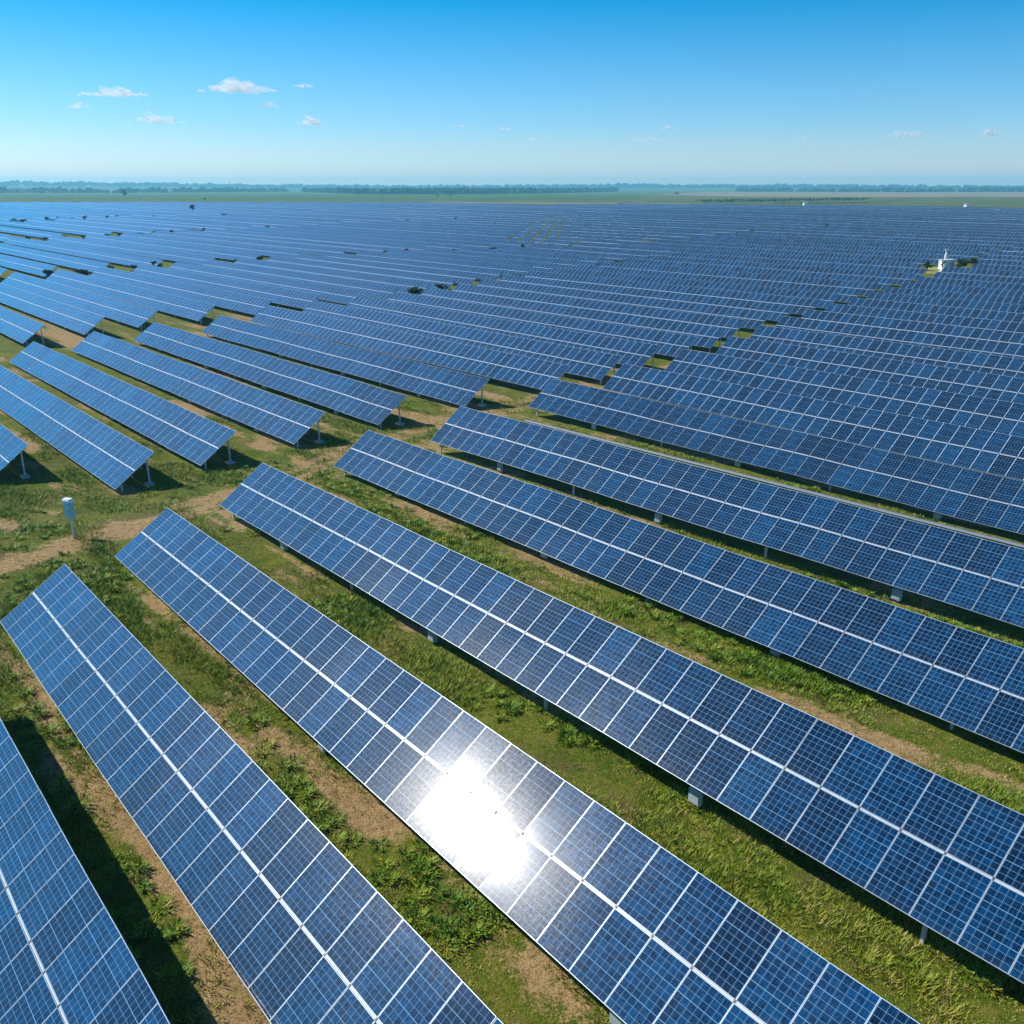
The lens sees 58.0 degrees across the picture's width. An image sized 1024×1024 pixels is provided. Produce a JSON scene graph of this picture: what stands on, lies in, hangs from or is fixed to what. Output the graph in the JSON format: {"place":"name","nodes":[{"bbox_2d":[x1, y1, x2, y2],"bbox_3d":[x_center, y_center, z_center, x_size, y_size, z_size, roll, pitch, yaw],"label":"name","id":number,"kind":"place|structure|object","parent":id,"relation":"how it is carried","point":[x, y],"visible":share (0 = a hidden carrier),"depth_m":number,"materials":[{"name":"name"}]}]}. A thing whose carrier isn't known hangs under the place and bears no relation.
{"place":"outdoors","nodes":[
{"label":"outdoors","id":0,"kind":"place"},
{"bbox_2d":[0,194,639,198],"bbox_3d":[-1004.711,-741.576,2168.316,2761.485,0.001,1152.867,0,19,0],"label":"green field","id":1,"kind":"structure","parent":0,"point":[319,196],"depth_m":2113.61,"materials":[{"name":"green plant"}]},
{"bbox_2d":[0,186,1023,1023],"bbox_3d":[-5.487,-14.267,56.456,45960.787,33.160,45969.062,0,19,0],"label":"ground","id":2,"kind":"structure","parent":0,"point":[488,952],"depth_m":37.72,"materials":[{"name":"green plant"}]},
{"bbox_2d":[0,424,30,478],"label":"solar table","id":3,"kind":"object","parent":2,"relation":"on","point":[12,446],"visible":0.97,"depth_m":73.51,"materials":[{"name":"blue glass"}]},
{"bbox_2d":[0,306,44,345],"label":"solar table","id":4,"kind":"object","parent":2,"relation":"on","point":[20,328],"visible":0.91,"depth_m":133.62,"materials":[{"name":"blue glass"}]},
{"bbox_2d":[0,254,56,277],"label":"solar table","id":5,"kind":"object","parent":2,"relation":"on","point":[26,265],"visible":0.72,"depth_m":235.34,"materials":[{"name":"blue glass"}]},
{"bbox_2d":[0,283,104,334],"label":"solar table","id":6,"kind":"object","parent":2,"relation":"on","point":[81,321],"visible":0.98,"depth_m":150.75,"materials":[{"name":"blue glass"}]},
{"bbox_2d":[0,243,109,272],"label":"solar table","id":7,"kind":"object","parent":2,"relation":"on","point":[89,265],"visible":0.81,"depth_m":259.06,"materials":[{"name":"blue glass"}]},
{"bbox_2d":[0,220,111,234],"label":"solar table","id":8,"kind":"object","parent":2,"relation":"on","point":[79,231],"visible":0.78,"depth_m":445.72,"materials":[{"name":"blue glass"}]},
{"bbox_2d":[0,365,155,491],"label":"solar table","id":9,"kind":"object","parent":2,"relation":"on","point":[62,426],"visible":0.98,"depth_m":79.63,"materials":[{"name":"blue glass"}]},
{"bbox_2d":[1,272,157,330],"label":"solar table","id":10,"kind":"object","parent":2,"relation":"on","point":[124,312],"visible":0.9,"depth_m":163.94,"materials":[{"name":"blue glass"}]},
{"bbox_2d":[3,236,162,266],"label":"solar table","id":11,"kind":"object","parent":2,"relation":"on","point":[118,258],"visible":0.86,"depth_m":281.33,"materials":[{"name":"blue glass"}]},
{"bbox_2d":[0,718,169,1023],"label":"solar table","id":12,"kind":"object","parent":2,"relation":"on","point":[66,956],"visible":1,"depth_m":23.69,"materials":[{"name":"blue glass"}]},
{"bbox_2d":[24,218,153,234],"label":"solar table","id":13,"kind":"object","parent":2,"relation":"on","point":[94,226],"visible":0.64,"depth_m":465.67,"materials":[{"name":"blue glass"}]},
{"bbox_2d":[9,341,235,469],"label":"solar table","id":14,"kind":"object","parent":2,"relation":"on","point":[191,436],"visible":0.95,"depth_m":87.85,"materials":[{"name":"blue glass"}]},
{"bbox_2d":[55,217,193,232],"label":"solar table","id":15,"kind":"object","parent":2,"relation":"on","point":[146,226],"visible":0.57,"depth_m":483.37,"materials":[{"name":"blue glass"}]},
{"bbox_2d":[45,269,215,324],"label":"solar table","id":16,"kind":"object","parent":2,"relation":"on","point":[179,306],"visible":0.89,"depth_m":170.77,"materials":[{"name":"blue glass"}]},
{"bbox_2d":[44,235,216,264],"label":"solar table","id":17,"kind":"object","parent":2,"relation":"on","point":[184,257],"visible":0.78,"depth_m":291.04,"materials":[{"name":"blue glass"}]},
{"bbox_2d":[0,186,288,192],"bbox_3d":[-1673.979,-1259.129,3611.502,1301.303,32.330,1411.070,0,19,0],"label":"copse","id":18,"kind":"object","parent":2,"relation":"on","point":[3,189],"visible":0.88,"depth_m":3596.94,"materials":[{"name":"green plant"}]},
{"bbox_2d":[86,216,227,229],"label":"solar table","id":19,"kind":"object","parent":2,"relation":"on","point":[198,226],"visible":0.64,"depth_m":499.89,"materials":[{"name":"blue glass"}]},
{"bbox_2d":[83,234,262,260],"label":"solar table","id":20,"kind":"object","parent":2,"relation":"on","point":[227,254],"visible":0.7,"depth_m":301.53,"materials":[{"name":"blue glass"}]},
{"bbox_2d":[90,266,272,314],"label":"solar table","id":21,"kind":"object","parent":2,"relation":"on","point":[249,304],"visible":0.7,"depth_m":177.15,"materials":[{"name":"blue glass"}]},
{"bbox_2d":[72,331,325,447],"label":"solar table","id":22,"kind":"object","parent":2,"relation":"on","point":[290,421],"visible":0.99,"depth_m":93.88,"materials":[{"name":"blue glass"}]},
{"bbox_2d":[119,232,307,257],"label":"solar table","id":23,"kind":"object","parent":2,"relation":"on","point":[272,251],"visible":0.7,"depth_m":311.56,"materials":[{"name":"blue glass"}]},
{"bbox_2d":[132,264,320,308],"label":"solar table","id":24,"kind":"object","parent":2,"relation":"on","point":[292,298],"visible":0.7,"depth_m":183.99,"materials":[{"name":"blue glass"}]},
{"bbox_2d":[151,231,346,255],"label":"solar table","id":25,"kind":"object","parent":2,"relation":"on","point":[319,250],"visible":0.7,"depth_m":321.81,"materials":[{"name":"blue glass"}]},
{"bbox_2d":[0,564,502,1023],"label":"solar table","id":26,"kind":"object","parent":2,"relation":"on","point":[391,965],"visible":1,"depth_m":27.63,"materials":[{"name":"blue glass"}]},
{"bbox_2d":[169,262,364,304],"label":"solar table","id":27,"kind":"object","parent":2,"relation":"on","point":[342,295],"visible":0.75,"depth_m":188.95,"materials":[{"name":"blue glass"}]},
{"bbox_2d":[134,322,406,427],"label":"solar table","id":28,"kind":"object","parent":2,"relation":"on","point":[363,401],"visible":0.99,"depth_m":100.14,"materials":[{"name":"blue glass"}]},
{"bbox_2d":[181,229,387,252],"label":"solar table","id":29,"kind":"object","parent":2,"relation":"on","point":[355,248],"visible":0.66,"depth_m":331.66,"materials":[{"name":"blue glass"}]},
{"bbox_2d":[202,260,399,299],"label":"solar table","id":30,"kind":"object","parent":2,"relation":"on","point":[378,291],"visible":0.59,"depth_m":196.52,"materials":[{"name":"blue glass"}]},
{"bbox_2d":[204,228,426,250],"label":"solar table","id":31,"kind":"object","parent":2,"relation":"on","point":[401,246],"visible":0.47,"depth_m":336.78,"materials":[{"name":"blue glass"}]},
{"bbox_2d":[234,258,432,294],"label":"solar table","id":32,"kind":"object","parent":2,"relation":"on","point":[405,285],"visible":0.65,"depth_m":204.84,"materials":[{"name":"blue glass"}]},
{"bbox_2d":[226,227,462,249],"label":"solar table","id":33,"kind":"object","parent":2,"relation":"on","point":[442,246],"visible":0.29,"depth_m":343.66,"materials":[{"name":"blue glass"}]},
{"bbox_2d":[201,315,488,407],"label":"solar table","id":34,"kind":"object","parent":2,"relation":"on","point":[450,386],"visible":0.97,"depth_m":107.49,"materials":[{"name":"blue glass"}]},
{"bbox_2d":[266,256,458,289],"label":"solar table","id":35,"kind":"object","parent":2,"relation":"on","point":[449,281],"visible":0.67,"depth_m":213.91,"materials":[{"name":"blue glass"}]},
{"bbox_2d":[249,226,497,248],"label":"solar table","id":36,"kind":"object","parent":2,"relation":"on","point":[475,244],"visible":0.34,"depth_m":352.40,"materials":[{"name":"blue glass"}]},
{"bbox_2d":[298,254,481,284],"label":"solar table","id":37,"kind":"object","parent":2,"relation":"on","point":[468,278],"visible":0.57,"depth_m":222.33,"materials":[{"name":"blue glass"}]},
{"bbox_2d":[275,225,534,247],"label":"solar table","id":38,"kind":"object","parent":2,"relation":"on","point":[512,243],"visible":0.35,"depth_m":359.62,"materials":[{"name":"blue glass"}]},
{"bbox_2d":[302,225,507,239],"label":"solar table","id":39,"kind":"object","parent":2,"relation":"on","point":[420,233],"visible":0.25,"depth_m":392.07,"materials":[{"name":"blue glass"}]},
{"bbox_2d":[250,305,569,389],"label":"solar table","id":40,"kind":"object","parent":2,"relation":"on","point":[521,370],"visible":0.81,"depth_m":114.08,"materials":[{"name":"blue glass"}]},
{"bbox_2d":[320,223,510,236],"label":"solar table","id":41,"kind":"object","parent":2,"relation":"on","point":[427,230],"visible":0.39,"depth_m":413.26,"materials":[{"name":"blue glass"}]},
{"bbox_2d":[328,252,504,279],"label":"solar table","id":42,"kind":"object","parent":2,"relation":"on","point":[489,273],"visible":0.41,"depth_m":230.71,"materials":[{"name":"blue glass"}]},
{"bbox_2d":[339,222,517,236],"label":"solar table","id":43,"kind":"object","parent":2,"relation":"on","point":[512,233],"visible":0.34,"depth_m":433.21,"materials":[{"name":"blue glass"}]},
{"bbox_2d":[356,250,532,275],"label":"solar table","id":44,"kind":"object","parent":2,"relation":"on","point":[509,269],"visible":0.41,"depth_m":237.86,"materials":[{"name":"blue glass"}]},
{"bbox_2d":[301,187,618,193],"bbox_3d":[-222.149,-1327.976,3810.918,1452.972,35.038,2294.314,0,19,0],"label":"woodland","id":45,"kind":"object","parent":2,"relation":"on","point":[454,190],"visible":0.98,"depth_m":3036.61,"materials":[{"name":"green plant"}]},
{"bbox_2d":[302,300,621,384],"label":"solar table","id":46,"kind":"object","parent":2,"relation":"on","point":[590,364],"visible":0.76,"depth_m":119.23,"materials":[{"name":"blue glass"}]},
{"bbox_2d":[386,249,556,271],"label":"solar table","id":47,"kind":"object","parent":2,"relation":"on","point":[542,266],"visible":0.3,"depth_m":246.69,"materials":[{"name":"blue glass"}]},
{"bbox_2d":[420,248,580,268],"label":"solar table","id":48,"kind":"object","parent":2,"relation":"on","point":[566,263],"visible":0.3,"depth_m":254.77,"materials":[{"name":"blue glass"}]},
{"bbox_2d":[348,296,659,368],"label":"solar table","id":49,"kind":"object","parent":2,"relation":"on","point":[635,353],"visible":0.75,"depth_m":126.10,"materials":[{"name":"blue glass"}]},
{"bbox_2d":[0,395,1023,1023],"bbox_3d":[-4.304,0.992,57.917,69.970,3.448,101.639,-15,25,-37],"label":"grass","id":50,"kind":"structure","parent":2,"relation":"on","point":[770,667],"depth_m":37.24,"materials":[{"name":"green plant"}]},
{"bbox_2d":[0,180,1023,189],"bbox_3d":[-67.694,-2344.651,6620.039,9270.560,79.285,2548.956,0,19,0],"label":"treeline","id":51,"kind":"object","parent":2,"relation":"on","point":[297,185],"visible":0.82,"depth_m":6886.11,"materials":[{"name":"green plant"}]},
{"bbox_2d":[115,508,919,1023],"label":"solar table","id":52,"kind":"object","parent":2,"relation":"on","point":[619,964],"visible":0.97,"depth_m":27.00,"materials":[{"name":"blue glass"}]},
{"bbox_2d":[459,247,603,265],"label":"solar table","id":53,"kind":"object","parent":2,"relation":"on","point":[590,260],"visible":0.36,"depth_m":263.54,"materials":[{"name":"blue glass"}]},
{"bbox_2d":[387,292,697,356],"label":"solar table","id":54,"kind":"object","parent":2,"relation":"on","point":[672,344],"visible":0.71,"depth_m":132.74,"materials":[{"name":"blue glass"}]},
{"bbox_2d":[497,245,626,261],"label":"solar table","id":55,"kind":"object","parent":2,"relation":"on","point":[610,257],"visible":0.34,"depth_m":272.23,"materials":[{"name":"blue glass"}]},
{"bbox_2d":[421,287,726,351],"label":"solar table","id":56,"kind":"object","parent":2,"relation":"on","point":[708,336],"visible":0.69,"depth_m":139.82,"materials":[{"name":"blue glass"}]},
{"bbox_2d":[532,244,651,258],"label":"solar table","id":57,"kind":"object","parent":2,"relation":"on","point":[632,254],"visible":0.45,"depth_m":281.58,"materials":[{"name":"blue glass"}]},
{"bbox_2d":[452,284,745,337],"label":"solar table","id":58,"kind":"object","parent":2,"relation":"on","point":[732,325],"visible":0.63,"depth_m":148.19,"materials":[{"name":"blue glass"}]},
{"bbox_2d":[220,463,1023,983],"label":"solar table","id":59,"kind":"object","parent":2,"relation":"on","point":[858,811],"visible":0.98,"depth_m":30.61,"materials":[{"name":"blue glass"}]},
{"bbox_2d":[476,279,771,328],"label":"solar table","id":60,"kind":"object","parent":2,"relation":"on","point":[755,319],"visible":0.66,"depth_m":156.63,"materials":[{"name":"blue glass"}]},
{"bbox_2d":[499,274,794,320],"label":"solar table","id":61,"kind":"object","parent":2,"relation":"on","point":[779,312],"visible":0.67,"depth_m":165.51,"materials":[{"name":"blue glass"}]},
{"bbox_2d":[525,271,820,314],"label":"solar table","id":62,"kind":"object","parent":2,"relation":"on","point":[802,306],"visible":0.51,"depth_m":173.02,"materials":[{"name":"blue glass"}]},
{"bbox_2d":[334,430,1023,753],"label":"solar table","id":63,"kind":"object","parent":2,"relation":"on","point":[968,680],"visible":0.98,"depth_m":42.40,"materials":[{"name":"blue glass"}]},
{"bbox_2d":[550,267,838,307],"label":"solar table","id":64,"kind":"object","parent":2,"relation":"on","point":[826,299],"visible":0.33,"depth_m":182.01,"materials":[{"name":"blue glass"}]},
{"bbox_2d":[575,264,862,302],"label":"solar table","id":65,"kind":"object","parent":2,"relation":"on","point":[847,295],"visible":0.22,"depth_m":189.94,"materials":[{"name":"blue glass"}]},
{"bbox_2d":[430,406,1023,627],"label":"solar table","id":66,"kind":"object","parent":2,"relation":"on","point":[972,573],"visible":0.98,"depth_m":51.31,"materials":[{"name":"blue glass"}]},
{"bbox_2d":[599,261,878,296],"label":"solar table","id":67,"kind":"object","parent":2,"relation":"on","point":[868,288],"visible":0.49,"depth_m":200.43,"materials":[{"name":"blue glass"}]},
{"bbox_2d":[573,242,910,267],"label":"solar table","id":68,"kind":"object","parent":2,"relation":"on","point":[662,251],"visible":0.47,"depth_m":266.88,"materials":[{"name":"blue glass"}]},
{"bbox_2d":[622,258,894,290],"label":"solar table","id":69,"kind":"object","parent":2,"relation":"on","point":[884,284],"visible":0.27,"depth_m":210.76,"materials":[{"name":"blue glass"}]},
{"bbox_2d":[619,241,926,268],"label":"solar table","id":70,"kind":"object","parent":2,"relation":"on","point":[917,262],"visible":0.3,"depth_m":271.50,"materials":[{"name":"blue glass"}]},
{"bbox_2d":[528,379,1023,534],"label":"solar table","id":71,"kind":"object","parent":2,"relation":"on","point":[940,489],"visible":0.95,"depth_m":66.74,"materials":[{"name":"blue glass"}]},
{"bbox_2d":[645,255,914,284],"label":"solar table","id":72,"kind":"object","parent":2,"relation":"on","point":[900,278],"visible":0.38,"depth_m":220.85,"materials":[{"name":"blue glass"}]},
{"bbox_2d":[670,252,926,279],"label":"solar table","id":73,"kind":"object","parent":2,"relation":"on","point":[918,272],"visible":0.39,"depth_m":233.31,"materials":[{"name":"blue glass"}]},
{"bbox_2d":[657,240,943,263],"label":"solar table","id":74,"kind":"object","parent":2,"relation":"on","point":[932,258],"visible":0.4,"depth_m":283.51,"materials":[{"name":"blue glass"}]},
{"bbox_2d":[602,363,1023,480],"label":"solar table","id":75,"kind":"object","parent":2,"relation":"on","point":[995,453],"visible":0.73,"depth_m":78.02,"materials":[{"name":"blue glass"}]},
{"bbox_2d":[666,237,978,259],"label":"solar table","id":76,"kind":"object","parent":2,"relation":"on","point":[957,255],"visible":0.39,"depth_m":295.81,"materials":[{"name":"blue glass"}]},
{"bbox_2d":[698,206,973,213],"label":"solar table","id":77,"kind":"object","parent":2,"relation":"on","point":[962,212],"visible":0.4,"depth_m":799.03,"materials":[{"name":"blue glass"}]},
{"bbox_2d":[691,235,989,256],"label":"solar table","id":78,"kind":"object","parent":2,"relation":"on","point":[979,250],"visible":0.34,"depth_m":314.16,"materials":[{"name":"blue glass"}]},
{"bbox_2d":[664,349,1023,436],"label":"solar table","id":79,"kind":"object","parent":2,"relation":"on","point":[993,415],"visible":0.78,"depth_m":89.68,"materials":[{"name":"blue glass"}]},
{"bbox_2d":[714,233,1002,252],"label":"solar table","id":80,"kind":"object","parent":2,"relation":"on","point":[993,247],"visible":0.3,"depth_m":330.52,"materials":[{"name":"blue glass"}]},
{"bbox_2d":[715,336,1023,403],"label":"solar table","id":81,"kind":"object","parent":2,"relation":"on","point":[985,385],"visible":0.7,"depth_m":100.18,"materials":[{"name":"blue glass"}]},
{"bbox_2d":[735,231,1016,248],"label":"solar table","id":82,"kind":"object","parent":2,"relation":"on","point":[1008,244],"visible":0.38,"depth_m":347.96,"materials":[{"name":"blue glass"}]},
{"bbox_2d":[735,186,1023,191],"bbox_3d":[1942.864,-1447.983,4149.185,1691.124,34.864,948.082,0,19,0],"label":"grove","id":83,"kind":"object","parent":2,"relation":"on","point":[903,189],"visible":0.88,"depth_m":4043.63,"materials":[{"name":"green plant"}]},
{"bbox_2d":[749,325,1023,377],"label":"solar table","id":84,"kind":"object","parent":2,"relation":"on","point":[989,364],"visible":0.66,"depth_m":110.27,"materials":[{"name":"blue glass"}]},
{"bbox_2d":[756,229,1023,242],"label":"solar table","id":85,"kind":"object","parent":2,"relation":"on","point":[902,235],"visible":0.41,"depth_m":368.11,"materials":[{"name":"blue glass"}]},
{"bbox_2d":[775,316,1023,358],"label":"solar table","id":86,"kind":"object","parent":2,"relation":"on","point":[998,348],"visible":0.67,"depth_m":119.76,"materials":[{"name":"blue glass"}]},
{"bbox_2d":[781,227,1023,238],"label":"solar table","id":87,"kind":"object","parent":2,"relation":"on","point":[914,233],"visible":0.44,"depth_m":389.79,"materials":[{"name":"blue glass"}]},
{"bbox_2d":[801,310,1023,343],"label":"solar table","id":88,"kind":"object","parent":2,"relation":"on","point":[969,332],"visible":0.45,"depth_m":128.18,"materials":[{"name":"blue glass"}]},
{"bbox_2d":[806,225,1023,235],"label":"solar table","id":89,"kind":"object","parent":2,"relation":"on","point":[927,230],"visible":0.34,"depth_m":412.40,"materials":[{"name":"blue glass"}]},
{"bbox_2d":[825,303,1023,332],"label":"solar table","id":90,"kind":"object","parent":2,"relation":"on","point":[1009,326],"visible":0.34,"depth_m":136.43,"materials":[{"name":"blue glass"}]},
{"bbox_2d":[831,224,1023,232],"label":"solar table","id":91,"kind":"object","parent":2,"relation":"on","point":[938,228],"visible":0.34,"depth_m":436.10,"materials":[{"name":"blue glass"}]},
{"bbox_2d":[848,297,1023,322],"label":"solar table","id":92,"kind":"object","parent":2,"relation":"on","point":[958,311],"visible":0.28,"depth_m":145.35,"materials":[{"name":"blue glass"}]},
{"bbox_2d":[852,222,1023,229],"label":"solar table","id":93,"kind":"object","parent":2,"relation":"on","point":[939,225],"visible":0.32,"depth_m":462.96,"materials":[{"name":"blue glass"}]},
{"bbox_2d":[866,292,1023,313],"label":"solar table","id":94,"kind":"object","parent":2,"relation":"on","point":[990,306],"visible":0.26,"depth_m":154.84,"materials":[{"name":"blue glass"}]},
{"bbox_2d":[883,287,1023,304],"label":"solar table","id":95,"kind":"object","parent":2,"relation":"on","point":[966,296],"visible":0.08,"depth_m":163.91,"materials":[{"name":"blue glass"}]},
{"bbox_2d":[900,282,1023,297],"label":"solar table","id":96,"kind":"object","parent":2,"relation":"on","point":[970,290],"visible":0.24,"depth_m":174.30,"materials":[{"name":"blue glass"}]},
{"bbox_2d":[917,277,1023,290],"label":"solar table","id":97,"kind":"object","parent":2,"relation":"on","point":[981,284],"visible":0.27,"depth_m":185.37,"materials":[{"name":"blue glass"}]},
{"bbox_2d":[933,272,1023,283],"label":"solar table","id":98,"kind":"object","parent":2,"relation":"on","point":[1001,279],"visible":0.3,"depth_m":197.09,"materials":[{"name":"blue glass"}]},
{"bbox_2d":[941,267,1023,277],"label":"solar table","id":99,"kind":"object","parent":2,"relation":"on","point":[1019,274],"visible":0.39,"depth_m":210.19,"materials":[{"name":"blue glass"}]},
{"bbox_2d":[0,0,1023,187],"label":"sky","id":100,"kind":"structure","parent":0,"point":[250,92],"materials":[{"name":"blue"}]},
{"bbox_2d":[655,192,1023,196],"bbox_3d":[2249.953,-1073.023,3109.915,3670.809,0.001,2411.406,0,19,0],"label":"pale field","id":101,"kind":"structure","parent":0,"point":[871,194],"depth_m":2679.54,"materials":[{"name":"green plant"}]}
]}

